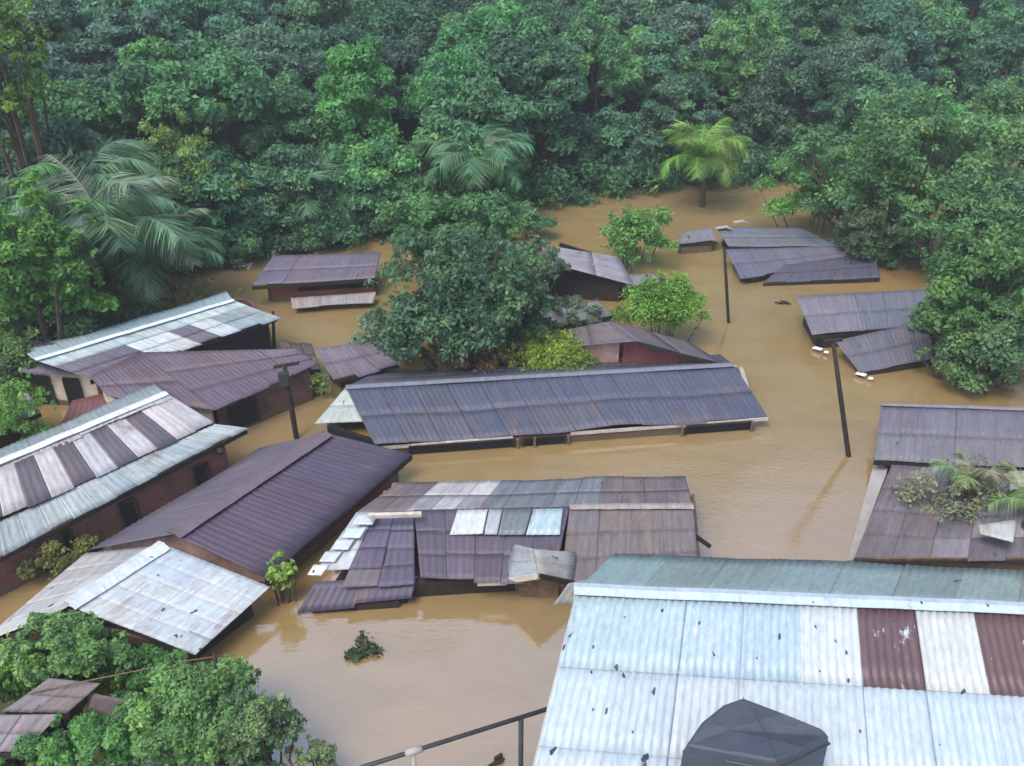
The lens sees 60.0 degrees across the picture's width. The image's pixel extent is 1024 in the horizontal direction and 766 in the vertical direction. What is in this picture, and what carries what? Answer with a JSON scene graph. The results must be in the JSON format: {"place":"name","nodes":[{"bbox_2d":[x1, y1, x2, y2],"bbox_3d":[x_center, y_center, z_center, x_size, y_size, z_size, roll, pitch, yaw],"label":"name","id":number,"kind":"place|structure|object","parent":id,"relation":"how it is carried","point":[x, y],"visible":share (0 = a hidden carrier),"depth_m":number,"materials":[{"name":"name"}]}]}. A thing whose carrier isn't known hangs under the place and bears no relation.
{"place":"outdoors","nodes":[
{"label":"outdoors","id":0,"kind":"place"},
{"bbox_2d":[0,158,1023,765],"bbox_3d":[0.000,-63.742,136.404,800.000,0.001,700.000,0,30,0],"label":"flood water","id":1,"kind":"structure","parent":0,"point":[788,480],"depth_m":22.17,"materials":[{"name":"brown liquid"}]},
{"bbox_2d":[0,326,38,391],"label":"waterside shrub","id":2,"kind":"object","parent":1,"relation":"on","point":[14,357],"visible":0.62,"depth_m":24.45,"materials":[{"name":"green plant"}]},
{"bbox_2d":[0,368,57,442],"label":"leafy bush","id":3,"kind":"object","parent":1,"relation":"on","point":[11,413],"visible":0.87,"depth_m":21.97,"materials":[{"name":"green plant"}]},
{"bbox_2d":[0,284,110,340],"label":"leafy bush","id":4,"kind":"object","parent":1,"relation":"on","point":[78,323],"visible":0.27,"depth_m":25.96,"materials":[{"name":"green plant"}]},
{"bbox_2d":[14,534,103,580],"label":"leafy bush","id":5,"kind":"object","parent":1,"relation":"on","point":[83,543],"visible":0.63,"depth_m":18.52,"materials":[{"name":"green plant"}]},
{"bbox_2d":[0,167,119,343],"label":"broadleaf tree","id":6,"kind":"object","parent":1,"relation":"on","point":[45,236],"visible":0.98,"depth_m":24.69,"materials":[{"name":"green plant"}]},
{"bbox_2d":[11,693,172,765],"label":"leafy bush","id":7,"kind":"object","parent":1,"relation":"on","point":[88,735],"visible":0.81,"depth_m":13.97,"materials":[{"name":"green plant"}]},
{"bbox_2d":[110,652,253,765],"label":"leafy bush","id":8,"kind":"object","parent":1,"relation":"in","point":[187,692],"visible":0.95,"depth_m":14.00,"materials":[{"name":"green plant"}]},
{"bbox_2d":[209,682,310,765],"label":"leafy bush","id":9,"kind":"object","parent":1,"relation":"on","point":[253,728],"visible":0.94,"depth_m":14.11,"materials":[{"name":"green plant"}]},
{"bbox_2d":[375,173,530,272],"bbox_3d":[-1.897,-4.439,30.298,5.383,5.082,3.937,0,30,0],"label":"broadleaf tree","id":10,"kind":"object","parent":1,"relation":"on","point":[429,214],"visible":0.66,"depth_m":29.47,"materials":[{"name":"green plant"}]},
{"bbox_2d":[359,707,546,765],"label":"pipe railing","id":11,"kind":"object","parent":1,"relation":"in","point":[412,752],"visible":0.86,"depth_m":13.37,"materials":[{"name":"metal"}]},
{"bbox_2d":[363,226,553,370],"bbox_3d":[-1.491,-2.040,25.908,5.435,5.349,3.956,0,30,0],"label":"broadleaf tree","id":12,"kind":"object","parent":1,"relation":"on","point":[451,303],"visible":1,"depth_m":24.75,"materials":[{"name":"green plant"}]},
{"bbox_2d":[493,290,561,352],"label":"waterside shrub","id":13,"kind":"object","parent":1,"relation":"in","point":[535,323],"visible":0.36,"depth_m":26.46,"materials":[{"name":"green plant"}]},
{"bbox_2d":[493,326,600,370],"bbox_3d":[1.144,-0.592,26.394,3.498,2.250,2.572,0,30,0],"label":"round bush","id":14,"kind":"object","parent":1,"relation":"on","point":[537,353],"visible":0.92,"depth_m":25.82,"materials":[{"name":"green plant"}]},
{"bbox_2d":[598,203,689,272],"bbox_3d":[4.783,-5.158,33.224,3.324,3.329,2.672,17,34,27],"label":"waterside shrub","id":15,"kind":"object","parent":1,"relation":"on","point":[628,230],"visible":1,"depth_m":32.59,"materials":[{"name":"green plant"}]},
{"bbox_2d":[607,268,711,340],"bbox_3d":[4.636,-1.999,27.859,3.158,3.226,2.175,-7,31,-12],"label":"round bush","id":16,"kind":"object","parent":1,"relation":"on","point":[676,301],"visible":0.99,"depth_m":27.18,"materials":[{"name":"green plant"}]},
{"bbox_2d":[752,151,876,236],"bbox_3d":[12.203,-7.393,36.053,5.187,4.380,3.592,0,30,0],"label":"waterside shrub","id":17,"kind":"object","parent":1,"relation":"in","point":[780,204],"visible":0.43,"depth_m":35.50,"materials":[{"name":"green plant"}]},
{"bbox_2d":[827,210,904,263],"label":"bush","id":18,"kind":"object","parent":1,"relation":"in","point":[864,227],"visible":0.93,"depth_m":32.68,"materials":[{"name":"green plant"}]},
{"bbox_2d":[852,216,944,272],"bbox_3d":[14.605,-4.952,33.472,3.916,2.730,2.674,0,30,0],"label":"waterside shrub","id":19,"kind":"object","parent":1,"relation":"on","point":[909,247],"visible":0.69,"depth_m":32.84,"materials":[{"name":"green plant"}]},
{"bbox_2d":[780,75,1023,247],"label":"broadleaf tree","id":20,"kind":"object","parent":1,"relation":"on","point":[889,149],"visible":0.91,"depth_m":32.38,"materials":[{"name":"green plant"}]},
{"bbox_2d":[898,168,1023,285],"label":"broadleaf tree","id":21,"kind":"object","parent":1,"relation":"on","point":[977,206],"visible":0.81,"depth_m":30.17,"materials":[{"name":"green plant"}]},
{"bbox_2d":[909,220,1023,370],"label":"broadleaf tree","id":22,"kind":"object","parent":1,"relation":"on","point":[954,290],"visible":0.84,"depth_m":25.19,"materials":[{"name":"green plant"}]},
{"bbox_2d":[913,297,1023,395],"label":"broadleaf tree","id":23,"kind":"object","parent":1,"relation":"on","point":[997,350],"visible":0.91,"depth_m":24.85,"materials":[{"name":"green plant"}]},
{"bbox_2d":[948,74,1023,191],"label":"broadleaf tree","id":24,"kind":"object","parent":1,"relation":"on","point":[993,96],"visible":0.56,"depth_m":36.39,"materials":[{"name":"green plant"}]},
{"bbox_2d":[0,2,1023,762],"bbox_3d":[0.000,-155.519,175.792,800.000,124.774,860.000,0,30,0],"label":"ground","id":25,"kind":"structure","parent":0,"point":[224,138],"depth_m":42.85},
{"bbox_2d":[0,714,56,765],"bbox_3d":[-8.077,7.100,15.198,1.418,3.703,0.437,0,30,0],"label":"plank shack","id":26,"kind":"structure","parent":25,"relation":"on","point":[13,728],"depth_m":14.41,"materials":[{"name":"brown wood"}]},
{"bbox_2d":[0,0,65,283],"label":"broadleaf tree","id":27,"kind":"object","parent":25,"relation":"on","point":[19,94],"visible":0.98,"depth_m":27.29,"materials":[{"name":"green plant"}]},
{"bbox_2d":[1,678,100,738],"bbox_3d":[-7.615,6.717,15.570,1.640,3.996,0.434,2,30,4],"label":"plank shack","id":28,"kind":"structure","parent":25,"relation":"on","point":[64,701],"depth_m":14.66,"materials":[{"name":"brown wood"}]},
{"bbox_2d":[19,340,102,405],"bbox_3d":[-12.287,0.972,25.464,2.657,4.053,1.310,5,30,8],"label":"cream porch","id":29,"kind":"object","parent":25,"relation":"on","point":[64,387],"visible":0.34,"depth_m":24.53,"materials":[{"name":"paint"}]},
{"bbox_2d":[0,609,133,693],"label":"leafy bush","id":30,"kind":"object","parent":25,"relation":"on","point":[73,643],"visible":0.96,"depth_m":15.36,"materials":[{"name":"green plant"}]},
{"bbox_2d":[14,0,119,64],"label":"forest tree","id":31,"kind":"object","parent":25,"relation":"on","point":[57,13],"visible":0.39,"depth_m":38.21,"materials":[{"name":"green plant"}]},
{"bbox_2d":[0,111,146,282],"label":"forest tree","id":32,"kind":"object","parent":25,"relation":"on","point":[65,137],"visible":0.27,"depth_m":29.25,"materials":[{"name":"green plant"}]},
{"bbox_2d":[0,137,162,287],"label":"coconut palm","id":33,"kind":"object","parent":25,"relation":"on","point":[120,152],"visible":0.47,"depth_m":28.83,"materials":[{"name":"green plant"}]},
{"bbox_2d":[29,77,134,141],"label":"forest tree","id":34,"kind":"object","parent":25,"relation":"on","point":[84,97],"visible":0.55,"depth_m":34.14,"materials":[{"name":"green plant"}]},
{"bbox_2d":[27,40,139,137],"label":"forest tree","id":35,"kind":"object","parent":25,"relation":"on","point":[62,69],"visible":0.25,"depth_m":36.68,"materials":[{"name":"green plant"}]},
{"bbox_2d":[4,154,192,292],"bbox_3d":[-12.654,-3.573,28.243,5.942,6.945,5.748,0,30,0],"label":"coconut palm","id":36,"kind":"object","parent":25,"relation":"on","point":[118,211],"visible":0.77,"depth_m":26.72,"materials":[{"name":"green plant"}]},
{"bbox_2d":[0,384,248,596],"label":"striped roof house","id":37,"kind":"structure","parent":25,"relation":"on","point":[104,472],"depth_m":19.95,"materials":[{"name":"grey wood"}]},
{"bbox_2d":[63,0,200,54],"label":"forest tree","id":38,"kind":"object","parent":25,"relation":"on","point":[98,10],"visible":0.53,"depth_m":39.93,"materials":[{"name":"green plant"}]},
{"bbox_2d":[74,7,193,138],"bbox_3d":[-16.879,-13.289,40.116,5.308,6.846,5.030,-13,32,-21],"label":"forest tree","id":39,"kind":"object","parent":25,"relation":"on","point":[145,23],"visible":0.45,"depth_m":38.41,"materials":[{"name":"green plant"}]},
{"bbox_2d":[0,541,269,663],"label":"white roofed house","id":40,"kind":"structure","parent":25,"relation":"on","point":[159,594],"depth_m":17.05,"materials":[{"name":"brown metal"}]},
{"bbox_2d":[86,643,188,699],"bbox_3d":[-6.753,5.548,16.168,1.680,1.837,1.320,-26,39,-38],"label":"leafy bush","id":41,"kind":"object","parent":25,"relation":"on","point":[145,655],"visible":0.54,"depth_m":15.77,"materials":[{"name":"green plant"}]},
{"bbox_2d":[104,34,201,149],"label":"forest tree","id":42,"kind":"object","parent":25,"relation":"on","point":[132,113],"visible":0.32,"depth_m":34.58,"materials":[{"name":"green plant"}]},
{"bbox_2d":[27,291,280,396],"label":"pale ridge house","id":43,"kind":"structure","parent":25,"relation":"on","point":[224,320],"depth_m":25.57,"materials":[{"name":"grey metal"}]},
{"bbox_2d":[95,206,224,308],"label":"coconut palm","id":44,"kind":"object","parent":25,"relation":"on","point":[192,249],"visible":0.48,"depth_m":28.32,"materials":[{"name":"green plant"}]},
{"bbox_2d":[124,109,247,228],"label":"broadleaf tree","id":45,"kind":"object","parent":25,"relation":"on","point":[196,141],"visible":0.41,"depth_m":32.44,"materials":[{"name":"green plant"}]},
{"bbox_2d":[103,30,281,149],"bbox_3d":[-12.411,-9.672,35.705,6.394,8.262,6.222,-3,30,-5],"label":"forest tree","id":46,"kind":"object","parent":25,"relation":"on","point":[222,74],"visible":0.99,"depth_m":33.33,"materials":[{"name":"green plant"}]},
{"bbox_2d":[90,349,318,427],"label":"purple roofed house","id":47,"kind":"structure","parent":25,"relation":"on","point":[240,388],"depth_m":23.84,"materials":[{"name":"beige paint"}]},
{"bbox_2d":[146,143,274,243],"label":"forest tree","id":48,"kind":"object","parent":25,"relation":"on","point":[212,186],"visible":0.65,"depth_m":32.73,"materials":[{"name":"green plant"}]},
{"bbox_2d":[201,0,269,119],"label":"forest tree","id":49,"kind":"object","parent":25,"relation":"on","point":[234,17],"visible":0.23,"depth_m":40.68,"materials":[{"name":"green plant"}]},
{"bbox_2d":[88,431,412,585],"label":"gabled house","id":50,"kind":"structure","parent":25,"relation":"on","point":[300,501],"depth_m":19.38,"materials":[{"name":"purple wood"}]},
{"bbox_2d":[198,20,314,123],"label":"forest tree","id":51,"kind":"object","parent":25,"relation":"on","point":[265,48],"visible":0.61,"depth_m":39.30,"materials":[{"name":"green plant"}]},
{"bbox_2d":[238,142,343,227],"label":"forest tree","id":52,"kind":"object","parent":25,"relation":"on","point":[287,167],"visible":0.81,"depth_m":33.94,"materials":[{"name":"green plant"}]},
{"bbox_2d":[236,70,348,165],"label":"forest tree","id":53,"kind":"object","parent":25,"relation":"on","point":[292,96],"visible":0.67,"depth_m":36.91,"materials":[{"name":"green plant"}]},
{"bbox_2d":[256,208,350,258],"bbox_3d":[-8.384,-5.590,34.728,4.238,2.591,2.823,0,30,0],"label":"waterside shrub","id":54,"kind":"object","parent":25,"relation":"on","point":[314,243],"visible":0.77,"depth_m":34.18,"materials":[{"name":"green plant"}]},
{"bbox_2d":[252,250,380,308],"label":"long house","id":55,"kind":"structure","parent":25,"relation":"on","point":[307,281],"depth_m":30.88,"materials":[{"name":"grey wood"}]},
{"bbox_2d":[261,150,373,237],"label":"coconut palm","id":56,"kind":"object","parent":25,"relation":"on","point":[313,206],"visible":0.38,"depth_m":34.79,"materials":[{"name":"green plant"}]},
{"bbox_2d":[281,0,358,37],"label":"forest tree","id":57,"kind":"object","parent":25,"relation":"on","point":[310,16],"visible":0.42,"depth_m":42.87,"materials":[{"name":"green plant"}]},
{"bbox_2d":[307,25,401,145],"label":"forest tree","id":58,"kind":"object","parent":25,"relation":"on","point":[329,37],"visible":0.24,"depth_m":38.45,"materials":[{"name":"green plant"}]},
{"bbox_2d":[297,576,416,612],"bbox_3d":[-3.136,5.439,18.667,2.432,3.111,0.464,-3,30,-5],"label":"tin porch","id":59,"kind":"object","parent":25,"relation":"on","point":[327,596],"visible":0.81,"depth_m":17.97,"materials":[{"name":"purple metal"}]},
{"bbox_2d":[315,341,398,387],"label":"broken roof house","id":60,"kind":"structure","parent":25,"relation":"on","point":[349,364],"depth_m":25.77,"materials":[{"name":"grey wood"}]},
{"bbox_2d":[311,32,404,193],"bbox_3d":[-6.602,-10.522,37.459,3.556,7.900,3.979,-19,35,-29],"label":"forest tree","id":61,"kind":"object","parent":25,"relation":"on","point":[346,99],"visible":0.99,"depth_m":36.06,"materials":[{"name":"green plant"}]},
{"bbox_2d":[317,133,434,212],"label":"forest tree","id":62,"kind":"object","parent":25,"relation":"on","point":[359,162],"visible":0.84,"depth_m":35.46,"materials":[{"name":"green plant"}]},
{"bbox_2d":[347,0,442,117],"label":"forest tree","id":63,"kind":"object","parent":25,"relation":"on","point":[386,19],"visible":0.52,"depth_m":42.71,"materials":[{"name":"green plant"}]},
{"bbox_2d":[379,21,450,134],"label":"forest tree","id":64,"kind":"object","parent":25,"relation":"on","point":[403,57],"visible":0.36,"depth_m":41.87,"materials":[{"name":"green plant"}]},
{"bbox_2d":[398,45,498,173],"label":"forest tree","id":65,"kind":"object","parent":25,"relation":"on","point":[429,82],"visible":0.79,"depth_m":37.88,"materials":[{"name":"green plant"}]},
{"bbox_2d":[404,71,535,194],"bbox_3d":[-1.873,-10.104,38.830,6.187,6.950,6.023,-21,36,-32],"label":"forest tree","id":66,"kind":"object","parent":25,"relation":"on","point":[492,105],"visible":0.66,"depth_m":36.84,"materials":[{"name":"green plant"}]},
{"bbox_2d":[410,121,535,216],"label":"coconut palm","id":67,"kind":"object","parent":25,"relation":"on","point":[491,156],"visible":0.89,"depth_m":35.63,"materials":[{"name":"green plant"}]},
{"bbox_2d":[426,0,557,79],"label":"forest tree","id":68,"kind":"object","parent":25,"relation":"on","point":[466,32],"visible":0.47,"depth_m":40.28,"materials":[{"name":"green plant"}]},
{"bbox_2d":[307,476,710,596],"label":"patched roof house","id":69,"kind":"structure","parent":25,"relation":"on","point":[469,534],"depth_m":18.91,"materials":[{"name":"metal"}]},
{"bbox_2d":[12,0,1005,266],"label":"forest underbrush","id":70,"kind":"object","parent":25,"relation":"on","point":[574,108],"depth_m":44.04,"materials":[{"name":"green plant"}]},
{"bbox_2d":[452,25,584,155],"bbox_3d":[0.102,-12.674,41.529,6.295,7.682,5.963,-1,30,-2],"label":"forest tree","id":71,"kind":"object","parent":25,"relation":"on","point":[510,49],"visible":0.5,"depth_m":39.04,"materials":[{"name":"green plant"}]},
{"bbox_2d":[33,113,1023,291],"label":"undergrowth","id":72,"kind":"object","parent":25,"relation":"on","point":[541,185],"visible":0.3,"depth_m":40.00,"materials":[{"name":"green plant"}]},
{"bbox_2d":[314,354,767,453],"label":"long house","id":73,"kind":"structure","parent":25,"relation":"on","point":[432,411],"depth_m":23.83,"materials":[{"name":"metal"}]},
{"bbox_2d":[508,544,575,597],"bbox_3d":[0.565,4.996,18.788,1.532,3.759,1.124,0,30,0],"label":"gabled porch","id":74,"kind":"object","parent":25,"relation":"on","point":[550,568],"visible":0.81,"depth_m":18.03,"materials":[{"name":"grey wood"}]},
{"bbox_2d":[506,50,593,177],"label":"forest tree","id":75,"kind":"object","parent":25,"relation":"on","point":[566,126],"visible":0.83,"depth_m":38.58,"materials":[{"name":"green plant"}]},
{"bbox_2d":[507,242,632,301],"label":"grey gable house","id":76,"kind":"structure","parent":25,"relation":"on","point":[594,276],"depth_m":30.87,"materials":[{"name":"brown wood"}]},
{"bbox_2d":[558,6,646,142],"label":"forest tree","id":77,"kind":"object","parent":25,"relation":"on","point":[608,48],"visible":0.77,"depth_m":41.31,"materials":[{"name":"green plant"}]},
{"bbox_2d":[563,107,663,176],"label":"forest tree","id":78,"kind":"object","parent":25,"relation":"on","point":[617,129],"visible":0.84,"depth_m":40.70,"materials":[{"name":"green plant"}]},
{"bbox_2d":[556,321,720,362],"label":"red gable house","id":79,"kind":"structure","parent":25,"relation":"on","point":[608,341],"depth_m":26.03,"materials":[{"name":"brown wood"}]},
{"bbox_2d":[617,24,691,129],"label":"forest tree","id":80,"kind":"object","parent":25,"relation":"on","point":[649,46],"visible":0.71,"depth_m":42.85,"materials":[{"name":"green plant"}]},
{"bbox_2d":[634,71,731,172],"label":"forest tree","id":81,"kind":"object","parent":25,"relation":"on","point":[653,112],"visible":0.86,"depth_m":40.82,"materials":[{"name":"green plant"}]},
{"bbox_2d":[642,1,734,113],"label":"forest tree","id":82,"kind":"object","parent":25,"relation":"on","point":[694,22],"visible":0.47,"depth_m":45.25,"materials":[{"name":"green plant"}]},
{"bbox_2d":[659,117,752,207],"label":"coconut palm","id":83,"kind":"object","parent":25,"relation":"on","point":[708,147],"visible":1,"depth_m":37.95,"materials":[{"name":"green plant"}]},
{"bbox_2d":[687,5,788,103],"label":"forest tree","id":84,"kind":"object","parent":25,"relation":"on","point":[710,71],"visible":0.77,"depth_m":43.16,"materials":[{"name":"green plant"}]},
{"bbox_2d":[715,68,798,155],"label":"forest tree","id":85,"kind":"object","parent":25,"relation":"on","point":[756,111],"visible":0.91,"depth_m":42.59,"materials":[{"name":"green plant"}]},
{"bbox_2d":[715,226,836,248],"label":"slate house","id":86,"kind":"structure","parent":25,"relation":"on","point":[754,237],"depth_m":34.60,"materials":[{"name":"grey metal"}]},
{"bbox_2d":[724,40,831,93],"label":"forest tree","id":87,"kind":"object","parent":25,"relation":"on","point":[795,53],"visible":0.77,"depth_m":42.96,"materials":[{"name":"green plant"}]},
{"bbox_2d":[533,553,1023,765],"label":"white roofed building","id":88,"kind":"structure","parent":25,"relation":"on","point":[662,658],"depth_m":12.84,"materials":[{"name":"metal"}]},
{"bbox_2d":[681,697,830,765],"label":"covered tank","id":89,"kind":"object","parent":88,"relation":"on","point":[743,732],"visible":1,"depth_m":11.30,"materials":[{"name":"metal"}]},
{"bbox_2d":[726,246,852,282],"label":"lilac slate house","id":90,"kind":"structure","parent":25,"relation":"on","point":[751,265],"depth_m":33.12,"materials":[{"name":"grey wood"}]},
{"bbox_2d":[780,50,857,129],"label":"forest tree","id":91,"kind":"object","parent":25,"relation":"on","point":[818,110],"visible":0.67,"depth_m":42.81,"materials":[{"name":"green plant"}]},
{"bbox_2d":[785,0,856,113],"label":"forest tree","id":92,"kind":"object","parent":25,"relation":"on","point":[834,19],"visible":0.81,"depth_m":46.67,"materials":[{"name":"green plant"}]},
{"bbox_2d":[763,255,879,285],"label":"dark low house","id":93,"kind":"structure","parent":25,"relation":"on","point":[837,270],"depth_m":32.41,"materials":[{"name":"grey metal"}]},
{"bbox_2d":[817,32,907,126],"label":"forest tree","id":94,"kind":"object","parent":25,"relation":"on","point":[857,51],"visible":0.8,"depth_m":44.13,"materials":[{"name":"green plant"}]},
{"bbox_2d":[796,289,930,347],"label":"grey flat house","id":95,"kind":"structure","parent":25,"relation":"on","point":[842,315],"depth_m":28.45,"materials":[{"name":"metal"}]},
{"bbox_2d":[806,63,923,146],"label":"forest tree","id":96,"kind":"object","parent":25,"relation":"on","point":[869,88],"visible":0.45,"depth_m":42.91,"materials":[{"name":"green plant"}]},
{"bbox_2d":[829,0,925,59],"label":"forest tree","id":97,"kind":"object","parent":25,"relation":"on","point":[885,18],"visible":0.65,"depth_m":46.78,"materials":[{"name":"green plant"}]},
{"bbox_2d":[836,323,932,376],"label":"grey house","id":98,"kind":"structure","parent":25,"relation":"on","point":[882,351],"depth_m":26.93,"materials":[{"name":"metal"}]},
{"bbox_2d":[882,23,942,94],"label":"forest tree","id":99,"kind":"object","parent":25,"relation":"on","point":[921,62],"visible":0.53,"depth_m":46.16,"materials":[{"name":"green plant"}]},
{"bbox_2d":[853,465,1023,569],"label":"plant covered house","id":100,"kind":"structure","parent":25,"relation":"on","point":[900,532],"depth_m":19.05,"materials":[{"name":"grey metal"}]},
{"bbox_2d":[891,454,1016,523],"bbox_3d":[9.823,2.861,20.056,2.614,2.610,1.847,0,30,0],"label":"leafy bush","id":101,"kind":"object","parent":100,"relation":"on","point":[911,489],"visible":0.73,"depth_m":19.47,"materials":[{"name":"green plant"}]},
{"bbox_2d":[928,450,1017,512],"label":"drooping palm","id":102,"kind":"object","parent":100,"relation":"on","point":[993,472],"visible":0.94,"depth_m":19.28,"materials":[{"name":"green plant"}]},
{"bbox_2d":[873,402,1023,473],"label":"slate house","id":103,"kind":"structure","parent":25,"relation":"on","point":[912,434],"depth_m":22.33,"materials":[{"name":"grey metal"}]},
{"bbox_2d":[929,16,984,89],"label":"forest tree","id":104,"kind":"object","parent":25,"relation":"on","point":[945,35],"visible":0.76,"depth_m":46.97,"materials":[{"name":"green plant"}]},
{"bbox_2d":[955,24,1023,117],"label":"forest tree","id":105,"kind":"object","parent":25,"relation":"on","point":[985,65],"visible":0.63,"depth_m":44.43,"materials":[{"name":"green plant"}]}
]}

